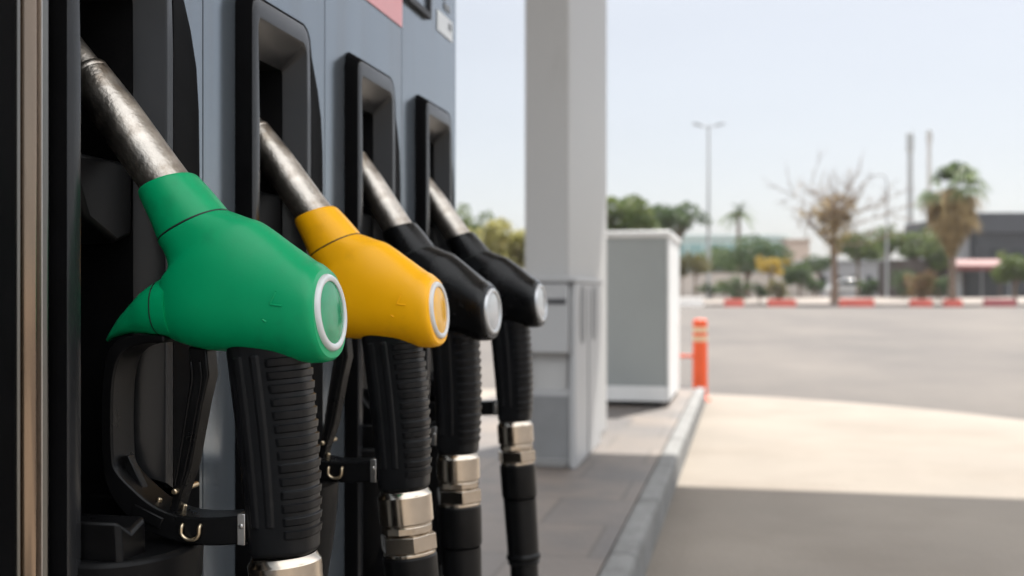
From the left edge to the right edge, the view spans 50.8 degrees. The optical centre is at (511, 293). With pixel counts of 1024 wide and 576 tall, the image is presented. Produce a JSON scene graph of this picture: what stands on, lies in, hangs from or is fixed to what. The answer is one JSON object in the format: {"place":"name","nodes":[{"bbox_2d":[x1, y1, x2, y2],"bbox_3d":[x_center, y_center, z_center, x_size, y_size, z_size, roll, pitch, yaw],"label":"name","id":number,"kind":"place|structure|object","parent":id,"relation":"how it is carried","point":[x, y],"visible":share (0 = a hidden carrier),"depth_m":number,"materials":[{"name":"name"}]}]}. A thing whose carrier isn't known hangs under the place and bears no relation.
{"place":"outdoors","nodes":[
{"label":"outdoors","id":0,"kind":"place"},
{"bbox_2d":[477,388,694,575],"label":"island pavement","id":1,"kind":"structure","parent":0,"point":[585,506],"depth_m":3.95,"materials":[{"name":"grey concrete"}]},
{"bbox_2d":[0,0,455,575],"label":"fuel dispenser","id":2,"kind":"object","parent":1,"relation":"on","point":[330,92],"visible":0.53,"depth_m":0.70,"materials":[{"name":"black metal"}]},
{"bbox_2d":[80,36,346,575],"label":"fuel nozzle","id":3,"kind":"object","parent":2,"relation":"attached to","point":[262,305],"visible":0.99,"depth_m":0.64,"materials":[{"name":"green plastic"}]},
{"bbox_2d":[260,118,449,575],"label":"fuel nozzle","id":4,"kind":"object","parent":2,"relation":"attached to","point":[397,307],"visible":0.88,"depth_m":0.86,"materials":[{"name":"yellow plastic"}]},
{"bbox_2d":[363,151,501,575],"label":"fuel nozzle","id":5,"kind":"object","parent":2,"relation":"attached to","point":[475,307],"visible":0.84,"depth_m":1.07,"materials":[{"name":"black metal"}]},
{"bbox_2d":[430,177,546,575],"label":"fuel nozzle","id":6,"kind":"object","parent":2,"relation":"attached to","point":[522,294],"visible":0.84,"depth_m":1.30,"materials":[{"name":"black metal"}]},
{"bbox_2d":[529,277,601,468],"bbox_3d":[0.244,0.328,4.852,0.217,0.792,0.862,0,0,12],"label":"service cabinet","id":7,"kind":"object","parent":1,"relation":"on","point":[566,425],"visible":0.77,"depth_m":4.48,"materials":[{"name":"grey metal"}]},
{"bbox_2d":[525,0,606,467],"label":"canopy pillar","id":8,"kind":"structure","parent":1,"relation":"on","point":[565,138],"depth_m":4.51,"materials":[{"name":"white paint"}]},
{"bbox_2d":[607,230,680,405],"bbox_3d":[0.740,0.159,7.502,0.802,1.129,1.124,0,0,12],"label":"utility cabinet","id":9,"kind":"object","parent":1,"relation":"on","point":[642,318],"visible":0.48,"depth_m":6.93,"materials":[{"name":"grey metal"}]},
{"bbox_2d":[456,0,1023,269],"label":"sky","id":10,"kind":"structure","parent":0,"point":[789,81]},
{"bbox_2d":[479,307,1023,419],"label":"road","id":11,"kind":"structure","parent":0,"point":[969,360],"depth_m":14.85,"materials":[{"name":"grey asphalt"}]},
{"bbox_2d":[456,203,496,237],"bbox_3d":[-2.153,-2.180,59.971,2.842,5.966,2.907,0,0,0],"label":"tree","id":12,"kind":"object","parent":11,"relation":"on","point":[472,225],"visible":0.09,"depth_m":59.90,"materials":[{"name":"green plant"}]},
{"bbox_2d":[476,217,524,269],"bbox_3d":[-0.571,-1.213,45.967,3.806,4.051,4.165,0,0,39],"label":"tree","id":13,"kind":"object","parent":11,"relation":"on","point":[509,245],"visible":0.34,"depth_m":45.31,"materials":[{"name":"green plant"}]},
{"bbox_2d":[607,193,660,230],"bbox_3d":[6.380,-2.552,62.009,4.131,6.708,3.437,0,0,26],"label":"tree","id":14,"kind":"object","parent":11,"relation":"on","point":[634,214],"visible":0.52,"depth_m":60.96,"materials":[{"name":"green plant"}]},
{"bbox_2d":[679,297,703,306],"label":"barrier block","id":15,"kind":"structure","parent":11,"relation":"on","point":[691,301],"depth_m":70.18,"materials":[{"name":"white paint"}]},
{"bbox_2d":[724,299,743,306],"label":"barrier block","id":16,"kind":"structure","parent":11,"relation":"on","point":[733,303],"depth_m":70.19,"materials":[{"name":"red paint"}]},
{"bbox_2d":[767,299,796,306],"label":"barrier block","id":17,"kind":"structure","parent":11,"relation":"on","point":[781,302],"depth_m":70.19,"materials":[{"name":"red paint"}]},
{"bbox_2d":[839,299,874,306],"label":"barrier block","id":18,"kind":"structure","parent":11,"relation":"on","point":[856,302],"depth_m":70.19,"materials":[{"name":"red paint"}]},
{"bbox_2d":[704,304,1023,306],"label":"kerb","id":19,"kind":"structure","parent":11,"relation":"on","point":[837,305],"depth_m":71.00,"materials":[{"name":"concrete"}]},
{"bbox_2d":[909,299,932,306],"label":"barrier block","id":20,"kind":"structure","parent":11,"relation":"on","point":[920,302],"depth_m":70.19,"materials":[{"name":"red paint"}]},
{"bbox_2d":[942,299,962,306],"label":"barrier block","id":21,"kind":"structure","parent":11,"relation":"on","point":[952,302],"depth_m":70.20,"materials":[{"name":"red paint"}]},
{"bbox_2d":[983,299,1016,306],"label":"barrier block","id":22,"kind":"structure","parent":11,"relation":"on","point":[999,302],"depth_m":70.19,"materials":[{"name":"red paint"}]},
{"bbox_2d":[481,389,1023,575],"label":"concrete apron","id":23,"kind":"object","parent":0,"point":[771,486],"visible":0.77,"depth_m":4.57,"materials":[{"name":"beige concrete"}]},
{"bbox_2d":[599,387,705,575],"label":"kerb","id":24,"kind":"structure","parent":23,"relation":"on","point":[631,553],"depth_m":3.81,"materials":[{"name":"concrete"}]},
{"bbox_2d":[680,319,710,400],"bbox_3d":[1.466,0.523,8.567,0.232,0.646,0.170,0,0,38],"label":"bollard","id":25,"kind":"object","parent":23,"relation":"on","point":[700,371],"visible":0.77,"depth_m":8.50,"materials":[{"name":"orange plastic"}]},
{"bbox_2d":[703,297,1023,303],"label":"verge","id":26,"kind":"structure","parent":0,"point":[826,300],"depth_m":78.72,"materials":[{"name":"beige concrete"}]},
{"bbox_2d":[649,201,712,296],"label":"tree","id":27,"kind":"object","parent":26,"relation":"on","point":[679,218],"visible":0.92,"depth_m":79.37,"materials":[{"name":"green plant"}]},
{"bbox_2d":[679,255,690,296],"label":"tree","id":28,"kind":"object","parent":26,"relation":"on","point":[683,269],"visible":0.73,"depth_m":78.75,"materials":[{"name":"green plant"}]},
{"bbox_2d":[681,250,712,296],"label":"tree","id":29,"kind":"object","parent":26,"relation":"on","point":[696,259],"visible":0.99,"depth_m":77.79,"materials":[{"name":"green plant"}]},
{"bbox_2d":[692,122,724,298],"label":"street lamp","id":30,"kind":"object","parent":26,"relation":"on","point":[708,202],"visible":0.95,"depth_m":79.90,"materials":[{"name":"grey metal"}]},
{"bbox_2d":[693,282,727,297],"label":"shrub","id":31,"kind":"object","parent":26,"relation":"on","point":[717,289],"visible":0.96,"depth_m":79.64,"materials":[{"name":"green plant"}]},
{"bbox_2d":[695,247,741,271],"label":"tree","id":32,"kind":"object","parent":26,"relation":"on","point":[714,268],"visible":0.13,"depth_m":98.88,"materials":[{"name":"green plant"}]},
{"bbox_2d":[713,279,739,296],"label":"shrub","id":33,"kind":"object","parent":26,"relation":"on","point":[723,283],"visible":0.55,"depth_m":85.85,"materials":[{"name":"green plant"}]},
{"bbox_2d":[716,202,755,270],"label":"palm tree","id":34,"kind":"object","parent":26,"relation":"on","point":[738,214],"visible":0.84,"depth_m":95.88,"materials":[{"name":"green plant"}]},
{"bbox_2d":[725,275,752,301],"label":"shrub","id":35,"kind":"object","parent":26,"relation":"on","point":[732,292],"visible":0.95,"depth_m":71.77,"materials":[{"name":"green plant"}]},
{"bbox_2d":[680,272,817,296],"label":"boundary wall","id":36,"kind":"structure","parent":26,"relation":"on","point":[761,278],"depth_m":92.00,"materials":[{"name":"grey concrete"}]},
{"bbox_2d":[710,234,795,296],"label":"tree","id":37,"kind":"object","parent":26,"relation":"on","point":[745,260],"visible":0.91,"depth_m":83.26,"materials":[{"name":"green plant"}]},
{"bbox_2d":[748,281,771,302],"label":"shrub","id":38,"kind":"object","parent":26,"relation":"on","point":[761,293],"visible":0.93,"depth_m":73.91,"materials":[{"name":"green plant"}]},
{"bbox_2d":[755,255,788,298],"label":"tree","id":39,"kind":"object","parent":26,"relation":"on","point":[763,266],"visible":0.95,"depth_m":74.68,"materials":[{"name":"yellow plant"}]},
{"bbox_2d":[765,278,790,298],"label":"shrub","id":40,"kind":"object","parent":26,"relation":"on","point":[776,286],"visible":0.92,"depth_m":71.62,"materials":[{"name":"green plant"}]},
{"bbox_2d":[771,254,799,271],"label":"tree","id":41,"kind":"object","parent":26,"relation":"on","point":[784,265],"visible":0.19,"depth_m":95.35,"materials":[{"name":"yellow plant"}]},
{"bbox_2d":[781,239,811,260],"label":"beige house","id":42,"kind":"structure","parent":26,"relation":"on","point":[800,248],"depth_m":118.00,"materials":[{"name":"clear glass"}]},
{"bbox_2d":[780,256,815,296],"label":"tree","id":43,"kind":"object","parent":26,"relation":"on","point":[792,274],"visible":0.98,"depth_m":83.72,"materials":[{"name":"green plant"}]},
{"bbox_2d":[802,277,826,296],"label":"shrub","id":44,"kind":"object","parent":26,"relation":"on","point":[814,289],"visible":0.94,"depth_m":83.79,"materials":[{"name":"green plant"}]},
{"bbox_2d":[804,254,830,296],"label":"tree","id":45,"kind":"object","parent":26,"relation":"on","point":[823,265],"visible":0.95,"depth_m":87.75,"materials":[{"name":"green plant"}]},
{"bbox_2d":[764,147,922,303],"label":"bare tree","id":46,"kind":"object","parent":26,"relation":"on","point":[834,212],"visible":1,"depth_m":72.75,"materials":[{"name":"brown plant"}]},
{"bbox_2d":[825,279,877,296],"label":"parked car","id":47,"kind":"object","parent":26,"relation":"on","point":[847,285],"visible":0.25,"depth_m":89.17,"materials":[{"name":"white paint"}]},
{"bbox_2d":[836,230,883,296],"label":"tree","id":48,"kind":"object","parent":26,"relation":"on","point":[872,248],"visible":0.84,"depth_m":85.39,"materials":[{"name":"green plant"}]},
{"bbox_2d":[855,278,878,298],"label":"shrub","id":49,"kind":"object","parent":26,"relation":"on","point":[871,285],"visible":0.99,"depth_m":79.73,"materials":[{"name":"green plant"}]},
{"bbox_2d":[859,279,877,296],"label":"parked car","id":50,"kind":"object","parent":26,"relation":"on","point":[862,294],"visible":0.19,"depth_m":89.23,"materials":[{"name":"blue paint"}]},
{"bbox_2d":[859,250,889,259],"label":"tree","id":51,"kind":"object","parent":26,"relation":"on","point":[881,257],"visible":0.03,"depth_m":107.41,"materials":[{"name":"green plant"}]},
{"bbox_2d":[867,174,888,297],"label":"street lamp","id":52,"kind":"object","parent":26,"relation":"on","point":[886,280],"visible":0.91,"depth_m":81.93,"materials":[{"name":"metal"}]},
{"bbox_2d":[867,223,908,259],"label":"tree","id":53,"kind":"object","parent":26,"relation":"on","point":[891,249],"visible":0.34,"depth_m":99.80,"materials":[{"name":"green plant"}]},
{"bbox_2d":[890,269,915,298],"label":"shrub","id":54,"kind":"object","parent":26,"relation":"on","point":[903,290],"visible":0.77,"depth_m":79.95,"materials":[{"name":"green plant"}]},
{"bbox_2d":[880,225,941,259],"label":"tree","id":55,"kind":"object","parent":26,"relation":"on","point":[900,243],"visible":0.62,"depth_m":87.45,"materials":[{"name":"green plant"}]},
{"bbox_2d":[903,269,936,298],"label":"shrub","id":56,"kind":"object","parent":26,"relation":"on","point":[916,288],"visible":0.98,"depth_m":71.58,"materials":[{"name":"brown plant"}]},
{"bbox_2d":[914,235,956,296],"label":"tree","id":57,"kind":"object","parent":26,"relation":"on","point":[935,265],"visible":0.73,"depth_m":83.72,"materials":[{"name":"green plant"}]},
{"bbox_2d":[924,276,948,299],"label":"shrub","id":58,"kind":"object","parent":26,"relation":"on","point":[937,283],"visible":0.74,"depth_m":77.84,"materials":[{"name":"green plant"}]},
{"bbox_2d":[906,233,970,259],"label":"grey annex","id":59,"kind":"object","parent":26,"relation":"on","point":[965,253],"visible":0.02,"depth_m":93.00,"materials":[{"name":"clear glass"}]},
{"bbox_2d":[878,259,1009,297],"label":"cafe kiosk","id":60,"kind":"object","parent":26,"relation":"on","point":[974,277],"visible":0.36,"depth_m":84.55,"materials":[{"name":"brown wood"}]},
{"bbox_2d":[947,271,961,296],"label":"window","id":61,"kind":"structure","parent":60,"relation":"in","point":[958,273],"depth_m":84.56,"materials":[{"name":"grey glass"}]},
{"bbox_2d":[965,271,979,296],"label":"window","id":62,"kind":"structure","parent":60,"relation":"in","point":[972,278],"depth_m":84.56,"materials":[{"name":"grey glass"}]},
{"bbox_2d":[984,271,997,296],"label":"window","id":63,"kind":"structure","parent":60,"relation":"in","point":[990,287],"depth_m":84.56,"materials":[{"name":"grey glass"}]},
{"bbox_2d":[913,161,992,298],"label":"palm tree","id":64,"kind":"object","parent":26,"relation":"on","point":[951,212],"visible":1,"depth_m":72.27,"materials":[{"name":"green plant"}]},
{"bbox_2d":[990,250,1023,302],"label":"tree","id":65,"kind":"object","parent":26,"relation":"on","point":[1008,268],"visible":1,"depth_m":73.83,"materials":[{"name":"green plant"}]},
{"label":"ground","id":66,"kind":"structure","parent":0,"visible":0},
{"bbox_2d":[680,235,789,271],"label":"glass building","id":67,"kind":"structure","parent":66,"relation":"on","point":[693,243],"depth_m":119.95,"materials":[{"name":"grey glass"}]},
{"bbox_2d":[680,244,685,257],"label":"window","id":68,"kind":"structure","parent":67,"relation":"in","point":[683,246],"depth_m":119.95,"materials":[{"name":"teal glass"}]},
{"bbox_2d":[688,244,702,264],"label":"window","id":69,"kind":"structure","parent":67,"relation":"in","point":[691,247],"depth_m":119.95,"materials":[{"name":"teal glass"}]},
{"bbox_2d":[705,244,718,255],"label":"window","id":70,"kind":"structure","parent":67,"relation":"in","point":[711,245],"depth_m":119.95,"materials":[{"name":"teal glass"}]},
{"bbox_2d":[721,244,734,250],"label":"window","id":71,"kind":"structure","parent":67,"relation":"in","point":[730,246],"depth_m":119.95,"materials":[{"name":"teal glass"}]},
{"bbox_2d":[785,260,883,296],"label":"grey building","id":72,"kind":"structure","parent":66,"relation":"on","point":[847,269],"depth_m":98.00,"materials":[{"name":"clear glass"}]},
{"bbox_2d":[906,132,913,223],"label":"chimney","id":73,"kind":"object","parent":66,"relation":"on","point":[910,143],"visible":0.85,"depth_m":149.65,"materials":[{"name":"grey paint"}]},
{"bbox_2d":[926,130,931,218],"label":"radio mast","id":74,"kind":"object","parent":66,"relation":"on","point":[928,137],"visible":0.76,"depth_m":169.73,"materials":[{"name":"metal"}]},
{"bbox_2d":[905,212,1023,296],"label":"charcoal building","id":75,"kind":"structure","parent":66,"relation":"on","point":[1002,231],"depth_m":92.00,"materials":[{"name":"grey stone"}]},
{"bbox_2d":[990,249,1001,256],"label":"window","id":76,"kind":"structure","parent":75,"relation":"in","point":[993,252],"depth_m":91.95,"materials":[{"name":"grey glass"}]},
{"bbox_2d":[1010,279,1023,293],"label":"window","id":77,"kind":"structure","parent":75,"relation":"in","point":[1020,287],"depth_m":91.95,"materials":[{"name":"grey glass"}]},
{"bbox_2d":[1012,249,1023,256],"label":"window","id":78,"kind":"structure","parent":75,"relation":"in","point":[1014,251],"depth_m":91.95,"materials":[{"name":"grey glass"}]}
]}

